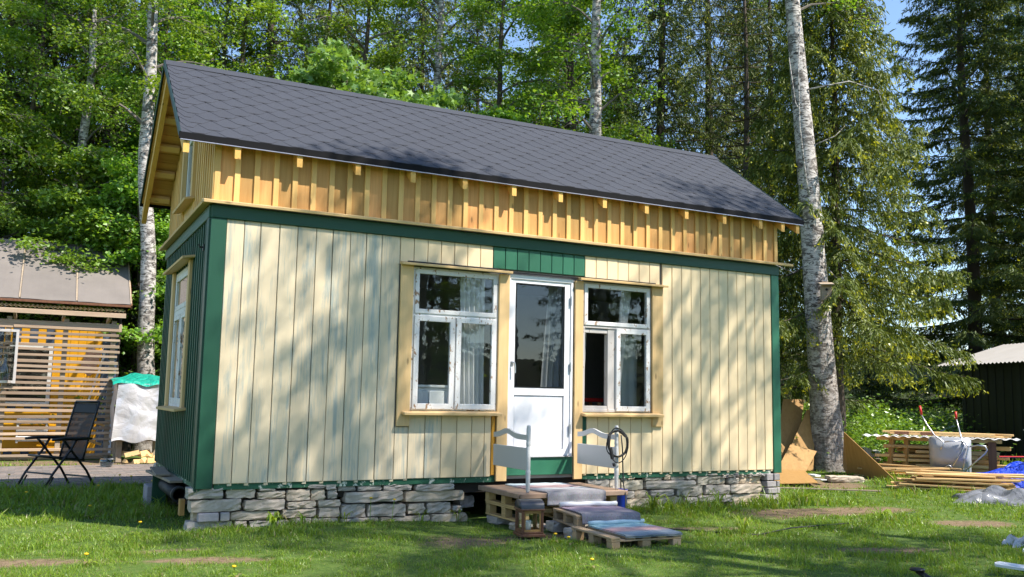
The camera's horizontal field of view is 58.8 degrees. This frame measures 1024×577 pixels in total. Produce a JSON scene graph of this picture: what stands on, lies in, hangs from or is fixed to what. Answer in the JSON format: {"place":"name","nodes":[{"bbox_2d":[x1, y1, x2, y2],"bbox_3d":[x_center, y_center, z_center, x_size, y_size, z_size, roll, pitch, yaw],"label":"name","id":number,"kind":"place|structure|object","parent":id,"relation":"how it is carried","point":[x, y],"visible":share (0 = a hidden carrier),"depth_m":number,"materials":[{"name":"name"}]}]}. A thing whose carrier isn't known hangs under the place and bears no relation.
{"place":"outdoors","nodes":[
{"label":"outdoors","id":0,"kind":"place"},
{"bbox_2d":[0,352,1023,576],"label":"ground","id":1,"kind":"structure","parent":0,"point":[477,510],"depth_m":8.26,"materials":[{"name":"plant"}]},
{"bbox_2d":[0,0,67,366],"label":"birch tree","id":2,"kind":"object","parent":1,"relation":"on","point":[8,47],"visible":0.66,"depth_m":20.97,"materials":[{"name":"green plant"}]},
{"bbox_2d":[0,0,80,319],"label":"spruce tree","id":3,"kind":"object","parent":1,"relation":"on","point":[10,78],"visible":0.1,"depth_m":25.27,"materials":[{"name":"green plant"}]},
{"bbox_2d":[0,100,102,408],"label":"alder tree","id":4,"kind":"object","parent":1,"relation":"on","point":[46,148],"visible":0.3,"depth_m":21.29,"materials":[{"name":"green plant"}]},
{"bbox_2d":[0,3,118,239],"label":"spruce tree","id":5,"kind":"object","parent":1,"relation":"on","point":[51,52],"visible":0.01,"depth_m":27.06,"materials":[{"name":"green plant"}]},
{"bbox_2d":[0,238,131,459],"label":"old shed","id":6,"kind":"structure","parent":1,"relation":"on","point":[46,282],"depth_m":18.70,"materials":[{"name":"yellow paint"}]},
{"bbox_2d":[2,345,52,403],"bbox_3d":[-9.721,1.733,18.213,0.870,1.210,0.050,5,-8,-27],"label":"shed window","id":7,"kind":"structure","parent":6,"relation":"in","point":[11,350],"depth_m":18.25,"materials":[{"name":"white paint"}]},
{"bbox_2d":[15,418,48,442],"bbox_3d":[-9.422,2.772,17.842,0.550,0.500,0.300,5,-8,-27],"label":"white crate","id":8,"kind":"object","parent":6,"relation":"on","point":[34,419],"visible":0.51,"depth_m":17.71,"materials":[{"name":"paint"}]},
{"bbox_2d":[0,307,125,459],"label":"slatted screen","id":9,"kind":"object","parent":6,"relation":"attached to","point":[66,325],"visible":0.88,"depth_m":17.56,"materials":[{"name":"brown wood"}]},
{"bbox_2d":[0,329,19,383],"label":"old window","id":10,"kind":"structure","parent":9,"relation":"attached to","point":[15,355],"depth_m":17.21,"materials":[{"name":"grey paint"}]},
{"bbox_2d":[79,348,103,375],"bbox_3d":[-8.495,1.469,18.336,0.450,0.593,0.038,5,-8,-27],"label":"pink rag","id":11,"kind":"object","parent":9,"relation":"hanging from","point":[89,365],"visible":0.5,"depth_m":18.33,"materials":[{"name":"fabric"}]},
{"bbox_2d":[0,0,132,318],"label":"birch tree","id":12,"kind":"object","parent":1,"relation":"on","point":[67,120],"visible":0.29,"depth_m":22.88,"materials":[{"name":"green plant"}]},
{"bbox_2d":[0,464,153,490],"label":"paving","id":13,"kind":"structure","parent":1,"relation":"on","point":[137,472],"depth_m":14.38,"materials":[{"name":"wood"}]},
{"bbox_2d":[15,400,100,487],"bbox_3d":[-6.255,2.146,12.567,0.628,1.184,0.820,-3,-8,28],"label":"garden recliner","id":14,"kind":"object","parent":13,"relation":"on","point":[76,438],"visible":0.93,"depth_m":12.75,"materials":[{"name":"black metal"}]},
{"bbox_2d":[0,0,158,318],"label":"spruce tree","id":15,"kind":"object","parent":1,"relation":"on","point":[85,80],"visible":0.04,"depth_m":26.12,"materials":[{"name":"green plant"}]},
{"bbox_2d":[0,184,159,444],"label":"alder tree","id":16,"kind":"object","parent":1,"relation":"on","point":[83,219],"visible":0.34,"depth_m":20.00,"materials":[{"name":"green plant"}]},
{"bbox_2d":[0,0,180,214],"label":"birch tree","id":17,"kind":"object","parent":1,"relation":"on","point":[92,6],"visible":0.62,"depth_m":22.26,"materials":[{"name":"green plant"}]},
{"bbox_2d":[24,150,168,440],"bbox_3d":[-9.605,0.423,21.607,4.648,7.260,4.895,5,-8,-32],"label":"alder tree","id":18,"kind":"object","parent":1,"relation":"on","point":[101,177],"visible":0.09,"depth_m":21.34,"materials":[{"name":"green plant"}]},
{"bbox_2d":[16,0,184,238],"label":"birch tree","id":19,"kind":"object","parent":1,"relation":"on","point":[124,9],"visible":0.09,"depth_m":24.27,"materials":[{"name":"green plant"}]},
{"bbox_2d":[47,145,169,450],"bbox_3d":[-8.567,0.299,20.663,4.721,7.267,3.992,0,-7,10],"label":"alder tree","id":20,"kind":"object","parent":1,"relation":"on","point":[127,169],"visible":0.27,"depth_m":20.24,"materials":[{"name":"green plant"}]},
{"bbox_2d":[97,111,167,374],"bbox_3d":[-9.512,-0.246,24.631,5.111,9.305,6.045,4,-7,-20],"label":"alder tree","id":21,"kind":"object","parent":1,"relation":"on","point":[136,144],"visible":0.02,"depth_m":23.93,"materials":[{"name":"green plant"}]},
{"bbox_2d":[109,373,159,462],"bbox_3d":[-7.217,2.487,17.670,1.150,1.706,1.118,5,-8,-27],"label":"covered stack","id":22,"kind":"object","parent":1,"relation":"on","point":[134,419],"visible":0.77,"depth_m":17.17,"materials":[{"name":"white fabric"}]},
{"bbox_2d":[47,0,224,446],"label":"birch tree","id":23,"kind":"object","parent":1,"relation":"on","point":[200,13],"visible":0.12,"depth_m":22.76,"materials":[{"name":"green plant"}]},
{"bbox_2d":[118,201,169,376],"bbox_3d":[-7.496,0.304,21.613,4.138,7.533,4.894,-4,-9,37],"label":"alder tree","id":24,"kind":"object","parent":1,"relation":"on","point":[157,313],"visible":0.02,"depth_m":20.78,"materials":[{"name":"green plant"}]},
{"bbox_2d":[39,0,254,455],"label":"birch tree","id":25,"kind":"object","parent":1,"relation":"on","point":[146,309],"visible":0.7,"depth_m":19.71,"materials":[{"name":"green plant"}]},
{"bbox_2d":[143,476,166,506],"bbox_3d":[-4.259,2.393,10.849,0.220,0.380,0.435,5,-8,-27],"label":"concrete block","id":26,"kind":"object","parent":1,"relation":"on","point":[152,490],"depth_m":10.66,"materials":[{"name":"grey concrete"}]},
{"bbox_2d":[111,0,235,344],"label":"spruce tree","id":27,"kind":"object","parent":1,"relation":"on","point":[159,29],"visible":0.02,"depth_m":27.02,"materials":[{"name":"green plant"}]},
{"bbox_2d":[122,0,291,264],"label":"birch tree","id":28,"kind":"object","parent":1,"relation":"on","point":[250,70],"visible":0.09,"depth_m":24.67,"materials":[{"name":"green plant"}]},
{"bbox_2d":[144,0,328,265],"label":"birch tree","id":29,"kind":"object","parent":1,"relation":"on","point":[268,10],"visible":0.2,"depth_m":23.85,"materials":[{"name":"green plant"}]},
{"bbox_2d":[160,0,339,345],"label":"spruce tree","id":30,"kind":"object","parent":1,"relation":"on","point":[278,41],"visible":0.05,"depth_m":27.46,"materials":[{"name":"green plant"}]},
{"bbox_2d":[282,0,373,79],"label":"spruce tree","id":31,"kind":"object","parent":1,"relation":"on","point":[311,6],"visible":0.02,"depth_m":30.81,"materials":[{"name":"green plant"}]},
{"bbox_2d":[183,483,473,531],"bbox_3d":[-1.835,2.308,9.726,3.192,0.477,0.436,5,-8,-27],"label":"stone footing","id":32,"kind":"object","parent":1,"relation":"on","point":[420,499],"visible":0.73,"depth_m":9.49,"materials":[{"name":"stone"}]},
{"bbox_2d":[140,59,803,499],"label":"wooden cottage","id":33,"kind":"structure","parent":32,"relation":"on","point":[324,247],"depth_m":10.61,"materials":[{"name":"wood"}]},
{"bbox_2d":[158,479,186,502],"bbox_3d":[-3.855,2.254,10.262,0.176,0.176,1.470,5,-8,-27],"label":"drain pipe","id":34,"kind":"object","parent":33,"relation":"attached to","point":[175,492],"visible":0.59,"depth_m":9.90,"materials":[{"name":"black plastic"}]},
{"bbox_2d":[156,255,194,411],"bbox_3d":[-3.892,0.561,10.650,0.280,1.719,1.720,5,-8,-27],"label":"side window","id":35,"kind":"structure","parent":33,"relation":"in","point":[180,314],"depth_m":10.68,"materials":[{"name":"white paint"}]},
{"bbox_2d":[172,141,197,213],"bbox_3d":[-3.867,-1.453,10.828,0.161,1.004,1.020,5,-8,-27],"label":"gable window","id":36,"kind":"structure","parent":33,"relation":"in","point":[185,200],"depth_m":11.05,"materials":[{"name":"white paint"}]},
{"bbox_2d":[417,385,447,403],"bbox_3d":[-1.070,1.590,10.588,0.800,0.930,0.450,5,-8,-27],"label":"table","id":37,"kind":"object","parent":33,"relation":"in","point":[431,394],"visible":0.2,"depth_m":10.47,"materials":[{"name":"white paint"}]},
{"bbox_2d":[410,267,498,410],"bbox_3d":[-0.657,0.585,10.339,1.062,1.590,0.110,5,-8,-27],"label":"window","id":38,"kind":"structure","parent":33,"relation":"in","point":[455,319],"depth_m":10.27,"materials":[{"name":"white paint"}]},
{"bbox_2d":[460,277,484,403],"bbox_3d":[-0.468,0.662,10.571,0.340,1.610,0.061,5,-8,-27],"label":"curtain","id":39,"kind":"object","parent":33,"relation":"hanging from","point":[472,294],"visible":0.71,"depth_m":10.58,"materials":[{"name":"fabric"}]},
{"bbox_2d":[507,274,572,456],"bbox_3d":[0.327,0.916,10.783,0.900,2.125,0.111,5,-8,-27],"label":"door","id":40,"kind":"structure","parent":33,"relation":"in","point":[548,410],"depth_m":10.77,"materials":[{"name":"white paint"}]},
{"bbox_2d":[540,287,562,387],"bbox_3d":[0.499,0.675,11.078,0.360,1.480,0.061,5,-8,-27],"label":"curtain","id":41,"kind":"object","parent":33,"relation":"hanging from","point":[551,374],"visible":0.69,"depth_m":11.09,"materials":[{"name":"fabric"}]},
{"bbox_2d":[583,282,650,412],"bbox_3d":[1.293,0.742,11.345,1.024,1.590,0.110,5,-8,-27],"label":"window","id":42,"kind":"structure","parent":33,"relation":"in","point":[612,332],"depth_m":11.29,"materials":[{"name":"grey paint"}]},
{"bbox_2d":[618,291,630,386],"bbox_3d":[1.389,0.811,11.530,0.270,1.610,0.061,5,-8,-27],"label":"curtain","id":43,"kind":"object","parent":33,"relation":"hanging from","point":[624,305],"visible":0.34,"depth_m":11.59,"materials":[{"name":"fabric"}]},
{"bbox_2d":[620,338,636,406],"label":"curtain","id":44,"kind":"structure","parent":33,"relation":"hanging from","point":[628,392],"depth_m":11.71,"materials":[{"name":"fabric"}]},
{"bbox_2d":[305,0,400,88],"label":"birch tree","id":45,"kind":"object","parent":1,"relation":"on","point":[375,32],"visible":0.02,"depth_m":35.17,"materials":[{"name":"green plant"}]},
{"bbox_2d":[273,36,433,100],"bbox_3d":[-3.591,-0.854,21.040,5.601,9.903,5.326,-4,-8,34],"label":"maple tree","id":46,"kind":"object","parent":1,"relation":"on","point":[366,81],"visible":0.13,"depth_m":20.64,"materials":[{"name":"green plant"}]},
{"bbox_2d":[276,0,468,108],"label":"birch tree","id":47,"kind":"object","parent":1,"relation":"on","point":[394,59],"visible":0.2,"depth_m":24.47,"materials":[{"name":"green plant"}]},
{"bbox_2d":[372,0,477,112],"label":"spruce tree","id":48,"kind":"object","parent":1,"relation":"on","point":[424,17],"visible":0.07,"depth_m":30.39,"materials":[{"name":"green plant"}]},
{"bbox_2d":[350,0,515,108],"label":"birch tree","id":49,"kind":"object","parent":1,"relation":"on","point":[438,68],"visible":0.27,"depth_m":24.49,"materials":[{"name":"green plant"}]},
{"bbox_2d":[384,82,490,114],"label":"maple tree","id":50,"kind":"object","parent":1,"relation":"on","point":[439,98],"visible":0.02,"depth_m":20.49,"materials":[{"name":"green plant"}]},
{"bbox_2d":[444,0,515,111],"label":"spruce tree","id":51,"kind":"object","parent":1,"relation":"on","point":[489,34],"visible":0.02,"depth_m":36.33,"materials":[{"name":"green plant"}]},
{"bbox_2d":[477,103,534,122],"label":"alder tree","id":52,"kind":"object","parent":1,"relation":"on","point":[505,114],"visible":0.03,"depth_m":20.78,"materials":[{"name":"green plant"}]},
{"bbox_2d":[407,0,605,127],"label":"birch tree","id":53,"kind":"object","parent":1,"relation":"on","point":[489,54],"visible":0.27,"depth_m":23.16,"materials":[{"name":"green plant"}]},
{"bbox_2d":[509,521,545,530],"bbox_3d":[0.163,2.513,9.580,0.336,0.091,0.283,5,-8,-27],"label":"flat stone","id":54,"kind":"object","parent":1,"relation":"on","point":[511,525],"visible":0.28,"depth_m":9.54,"materials":[{"name":"stone"}]},
{"bbox_2d":[485,500,558,523],"bbox_3d":[0.431,2.464,10.123,1.200,0.142,0.860,5,-8,-27],"label":"pallet","id":55,"kind":"object","parent":54,"relation":"on","point":[506,512],"visible":0.3,"depth_m":9.91,"materials":[{"name":"brown wood"}]},
{"bbox_2d":[485,492,616,507],"bbox_3d":[0.429,2.320,10.127,1.200,0.142,0.880,5,-8,-27],"label":"pallet","id":56,"kind":"object","parent":55,"relation":"on","point":[504,501],"visible":0.16,"depth_m":9.99,"materials":[{"name":"brown wood"}]},
{"bbox_2d":[478,482,627,498],"bbox_3d":[0.446,2.240,10.099,1.352,0.052,0.999,5,-8,-27],"label":"landing","id":57,"kind":"object","parent":56,"relation":"on","point":[512,492],"visible":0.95,"depth_m":9.87,"materials":[{"name":"brown wood"}]},
{"bbox_2d":[493,425,530,492],"bbox_3d":[-0.011,1.833,9.926,0.053,0.700,0.851,5,-8,-27],"label":"bed end","id":58,"kind":"object","parent":57,"relation":"on","point":[514,457],"visible":1,"depth_m":9.82,"materials":[{"name":"grey paint"}]},
{"bbox_2d":[505,482,605,505],"bbox_3d":[0.469,2.267,10.059,0.739,0.148,0.965,5,-8,-27],"label":"rag rug","id":59,"kind":"object","parent":57,"relation":"on","point":[557,492],"visible":0.87,"depth_m":9.73,"materials":[{"name":"fabric"}]},
{"bbox_2d":[577,425,618,489],"bbox_3d":[0.978,1.913,10.436,0.053,0.700,0.851,5,-8,-27],"label":"bed end","id":60,"kind":"object","parent":57,"relation":"on","point":[593,455],"visible":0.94,"depth_m":10.38,"materials":[{"name":"grey paint"}]},
{"bbox_2d":[513,499,545,537],"bbox_3d":[0.171,2.253,8.954,0.255,0.351,0.255,3,-7,-17],"label":"lantern","id":61,"kind":"object","parent":1,"relation":"on","point":[524,507],"visible":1,"depth_m":8.88,"materials":[{"name":"brown wood"}]},
{"bbox_2d":[131,392,962,445],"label":"shade undergrowth","id":62,"kind":"object","parent":1,"relation":"on","point":[953,416],"visible":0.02,"depth_m":34.52,"materials":[{"name":"green plant"}]},
{"bbox_2d":[514,18,589,128],"bbox_3d":[1.710,-3.123,32.460,6.305,18.511,6.207,-3,-8,29],"label":"spruce tree","id":63,"kind":"object","parent":1,"relation":"on","point":[532,42],"visible":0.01,"depth_m":32.44,"materials":[{"name":"green plant"}]},
{"bbox_2d":[473,1,638,131],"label":"birch tree","id":64,"kind":"object","parent":1,"relation":"on","point":[517,111],"visible":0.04,"depth_m":28.59,"materials":[{"name":"green plant"}]},
{"bbox_2d":[546,520,570,531],"bbox_3d":[0.496,2.453,9.389,0.261,0.109,0.170,5,-8,-27],"label":"flat stone","id":65,"kind":"object","parent":1,"relation":"on","point":[553,526],"visible":0.63,"depth_m":9.31,"materials":[{"name":"stone"}]},
{"bbox_2d":[488,0,658,142],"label":"birch tree","id":66,"kind":"object","parent":1,"relation":"on","point":[577,68],"visible":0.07,"depth_m":25.65,"materials":[{"name":"green plant"}]},
{"bbox_2d":[495,0,689,147],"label":"birch tree","id":67,"kind":"object","parent":1,"relation":"on","point":[581,22],"visible":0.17,"depth_m":22.54,"materials":[{"name":"green plant"}]},
{"bbox_2d":[502,0,689,145],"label":"birch tree","id":68,"kind":"object","parent":1,"relation":"on","point":[594,53],"visible":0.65,"depth_m":20.86,"materials":[{"name":"green plant"}]},
{"bbox_2d":[571,526,681,548],"bbox_3d":[1.077,2.365,8.645,0.760,0.129,0.760,4,-7,-24],"label":"pallet","id":69,"kind":"object","parent":1,"relation":"on","point":[595,534],"visible":0.51,"depth_m":8.42,"materials":[{"name":"brown wood"}]},
{"bbox_2d":[588,519,682,537],"bbox_3d":[1.171,2.279,8.658,0.633,0.067,0.721,4,-7,-24],"label":"rag rug","id":70,"kind":"object","parent":69,"relation":"on","point":[629,528],"visible":1,"depth_m":8.63,"materials":[{"name":"blue fabric"}]},
{"bbox_2d":[601,36,653,140],"bbox_3d":[4.154,-2.080,35.299,5.731,16.828,5.642,-4,-9,38],"label":"spruce tree","id":71,"kind":"object","parent":1,"relation":"on","point":[623,51],"visible":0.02,"depth_m":35.98,"materials":[{"name":"green plant"}]},
{"bbox_2d":[585,473,779,507],"bbox_3d":[2.166,2.622,11.694,3.118,0.490,0.343,5,-8,-27],"label":"stone footing","id":72,"kind":"object","parent":1,"relation":"on","point":[737,486],"visible":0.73,"depth_m":11.72,"materials":[{"name":"stone"}]},
{"bbox_2d":[584,0,782,410],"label":"spruce tree","id":73,"kind":"object","parent":1,"relation":"on","point":[659,117],"visible":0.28,"depth_m":23.64,"materials":[{"name":"green plant"}]},
{"bbox_2d":[645,0,808,403],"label":"spruce tree","id":74,"kind":"object","parent":1,"relation":"on","point":[718,99],"visible":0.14,"depth_m":25.53,"materials":[{"name":"green plant"}]},
{"bbox_2d":[606,427,913,534],"bbox_3d":[3.261,2.129,10.243,4.395,1.052,1.146,4,-7,-21],"label":"extension cable","id":75,"kind":"object","parent":1,"relation":"on","point":[610,449],"visible":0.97,"depth_m":10.01,"materials":[{"name":"black rubber"}]},
{"bbox_2d":[697,0,826,395],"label":"spruce tree","id":76,"kind":"object","parent":1,"relation":"on","point":[733,11],"visible":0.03,"depth_m":31.21,"materials":[{"name":"green plant"}]},
{"bbox_2d":[685,0,846,398],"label":"spruce tree","id":77,"kind":"object","parent":1,"relation":"on","point":[745,24],"visible":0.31,"depth_m":22.42,"materials":[{"name":"green plant"}]},
{"bbox_2d":[781,399,803,460],"bbox_3d":[5.663,2.981,18.610,0.379,1.425,1.088,-3,-8,33],"label":"plywood sheet","id":78,"kind":"object","parent":1,"relation":"on","point":[791,414],"visible":0.5,"depth_m":18.77,"materials":[{"name":"wood"}]},
{"bbox_2d":[774,470,817,483],"bbox_3d":[4.911,3.333,16.150,0.808,0.072,2.729,0,-7,12],"label":"plywood sheet","id":79,"kind":"object","parent":1,"relation":"on","point":[794,476],"visible":0.64,"depth_m":15.89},
{"bbox_2d":[714,0,879,432],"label":"spruce tree","id":80,"kind":"object","parent":1,"relation":"on","point":[773,12],"visible":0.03,"depth_m":26.84,"materials":[{"name":"green plant"}]},
{"bbox_2d":[781,444,816,471],"bbox_3d":[5.564,3.332,17.788,0.420,0.528,0.924,-6,-9,44],"label":"plywood sheet","id":81,"kind":"object","parent":1,"relation":"on","point":[797,458],"visible":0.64,"depth_m":17.82,"materials":[{"name":"wood"}]},
{"bbox_2d":[791,409,813,470],"bbox_3d":[5.822,3.035,18.195,1.050,1.224,0.361,6,-8,-36],"label":"plywood sheet","id":82,"kind":"object","parent":1,"relation":"on","point":[804,439],"visible":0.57,"depth_m":18.34,"materials":[{"name":"wood"}]},
{"bbox_2d":[749,0,887,471],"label":"birch tree","id":83,"kind":"object","parent":1,"relation":"on","point":[827,428],"visible":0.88,"depth_m":18.66,"materials":[{"name":"grey plant"}]},
{"bbox_2d":[818,281,833,305],"bbox_3d":[6.327,0.087,18.298,0.270,0.500,0.288,0,-7,10],"label":"nesting box","id":84,"kind":"object","parent":83,"relation":"attached to","point":[825,288],"visible":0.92,"depth_m":18.25,"materials":[{"name":"grey wood"}]},
{"bbox_2d":[824,475,864,482],"bbox_3d":[5.880,3.370,16.082,0.634,0.107,0.364,1,-7,1],"label":"stone slab","id":85,"kind":"object","parent":1,"relation":"on","point":[841,478],"depth_m":15.92,"materials":[{"name":"stone"}]},
{"bbox_2d":[735,0,988,433],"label":"spruce tree","id":86,"kind":"object","parent":1,"relation":"on","point":[885,340],"visible":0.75,"depth_m":19.71,"materials":[{"name":"green plant"}]},
{"bbox_2d":[843,432,893,480],"bbox_3d":[6.479,3.109,16.839,0.306,0.861,2.148,2,-7,-5],"label":"plywood sheet","id":87,"kind":"object","parent":1,"relation":"on","point":[855,455],"visible":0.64,"depth_m":16.89,"materials":[{"name":"wood"}]},
{"bbox_2d":[844,256,903,423],"bbox_3d":[11.600,2.054,29.810,2.293,6.731,2.257,5,-8,-32],"label":"spruce tree","id":88,"kind":"object","parent":1,"relation":"on","point":[860,393],"visible":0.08,"depth_m":29.51,"materials":[{"name":"green plant"}]},
{"bbox_2d":[795,394,1016,463],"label":"bright undergrowth","id":89,"kind":"object","parent":1,"relation":"on","point":[874,424],"visible":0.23,"depth_m":23.12,"materials":[{"name":"green plant"}]},
{"bbox_2d":[893,485,971,491],"bbox_3d":[6.795,3.134,14.145,1.602,0.028,0.101,-1,-7,24],"label":"plank","id":90,"kind":"object","parent":1,"relation":"on","point":[911,487],"visible":0.44,"depth_m":14.27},
{"bbox_2d":[898,483,1010,489],"bbox_3d":[6.902,3.086,14.123,1.647,0.029,0.129,-1,-9,20],"label":"plank","id":91,"kind":"object","parent":90,"relation":"on","point":[942,486],"visible":0.58,"depth_m":14.14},
{"bbox_2d":[912,479,1008,486],"bbox_3d":[6.962,3.021,14.140,1.347,0.026,0.099,-1,-8,22],"label":"plank","id":92,"kind":"object","parent":91,"relation":"on","point":[990,484],"visible":1,"depth_m":14.09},
{"bbox_2d":[916,477,1020,482],"bbox_3d":[7.078,2.977,14.135,1.463,0.026,0.123,-2,-8,19],"label":"plank","id":93,"kind":"object","parent":92,"relation":"on","point":[984,480],"visible":1,"depth_m":14.08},
{"bbox_2d":[919,477,1012,479],"bbox_3d":[7.117,2.989,14.273,1.327,0.027,0.139,-2,-6,15],"label":"plank","id":94,"kind":"object","parent":93,"relation":"on","point":[971,478],"visible":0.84,"depth_m":14.19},
{"bbox_2d":[905,472,995,478],"bbox_3d":[6.907,2.942,14.336,1.283,0.028,0.128,-1,-5,18],"label":"plank","id":95,"kind":"object","parent":94,"relation":"on","point":[942,474],"visible":1,"depth_m":14.30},
{"bbox_2d":[844,0,1023,415],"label":"spruce tree","id":96,"kind":"object","parent":1,"relation":"on","point":[975,338],"visible":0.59,"depth_m":29.43,"materials":[{"name":"green plant"}]},
{"bbox_2d":[863,434,1019,472],"bbox_3d":[8.373,3.278,17.836,2.780,0.756,1.000,-2,-8,25],"label":"work table","id":97,"kind":"object","parent":1,"relation":"on","point":[991,443],"visible":0.7,"depth_m":17.71,"materials":[{"name":"brown wood"}]},
{"bbox_2d":[919,406,987,471],"bbox_3d":[8.217,2.861,16.937,1.130,1.324,0.445,-2,-8,25],"label":"wheelbarrow","id":98,"kind":"object","parent":1,"relation":"on","point":[949,452],"visible":0.91,"depth_m":16.84,"materials":[{"name":"grey metal"}]},
{"bbox_2d":[894,0,1023,399],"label":"spruce tree","id":99,"kind":"object","parent":1,"relation":"on","point":[945,368],"visible":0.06,"depth_m":34.93,"materials":[{"name":"green plant"}]},
{"bbox_2d":[937,343,1023,461],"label":"black shed","id":100,"kind":"structure","parent":1,"relation":"on","point":[999,408],"depth_m":22.71,"materials":[{"name":"paint"}]},
{"bbox_2d":[946,0,1023,373],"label":"spruce tree","id":101,"kind":"object","parent":1,"relation":"on","point":[1018,72],"visible":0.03,"depth_m":39.93,"materials":[{"name":"green plant"}]},
{"bbox_2d":[951,485,1023,506],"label":"plastic sheet","id":102,"kind":"object","parent":1,"relation":"on","point":[992,493],"visible":0.91,"depth_m":12.68,"materials":[{"name":"grey"}]},
{"bbox_2d":[954,0,1023,357],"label":"spruce tree","id":103,"kind":"object","parent":1,"relation":"on","point":[1007,269],"visible":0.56,"depth_m":28.17,"materials":[{"name":"green plant"}]},
{"bbox_2d":[982,456,1023,488],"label":"blue tarp","id":104,"kind":"object","parent":1,"relation":"on","point":[1016,467],"visible":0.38,"depth_m":15.40,"materials":[{"name":"blue"}]},
{"bbox_3d":[0.961,2.483,9.573,0.260,0.106,0.175,5,-8,-27],"label":"flat stone","id":105,"kind":"object","parent":1,"relation":"on","visible":0},
{"bbox_2d":[553,508,584,527],"bbox_3d":[0.839,2.333,9.278,0.660,0.122,0.640,3,-7,-18],"label":"pallet","id":106,"kind":"object","parent":105,"relation":"on","point":[567,517],"visible":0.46,"depth_m":9.15,"materials":[{"name":"brown wood"}]},
{"bbox_2d":[559,501,640,524],"bbox_3d":[0.894,2.282,9.265,0.653,0.158,0.638,3,-7,-18],"label":"rag rug","id":107,"kind":"object","parent":106,"relation":"on","point":[598,510],"visible":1,"depth_m":9.18,"materials":[{"name":"grey fabric"}]},
{"bbox_2d":[1,0,1023,351],"label":"sky","id":108,"kind":"structure","parent":0,"point":[894,8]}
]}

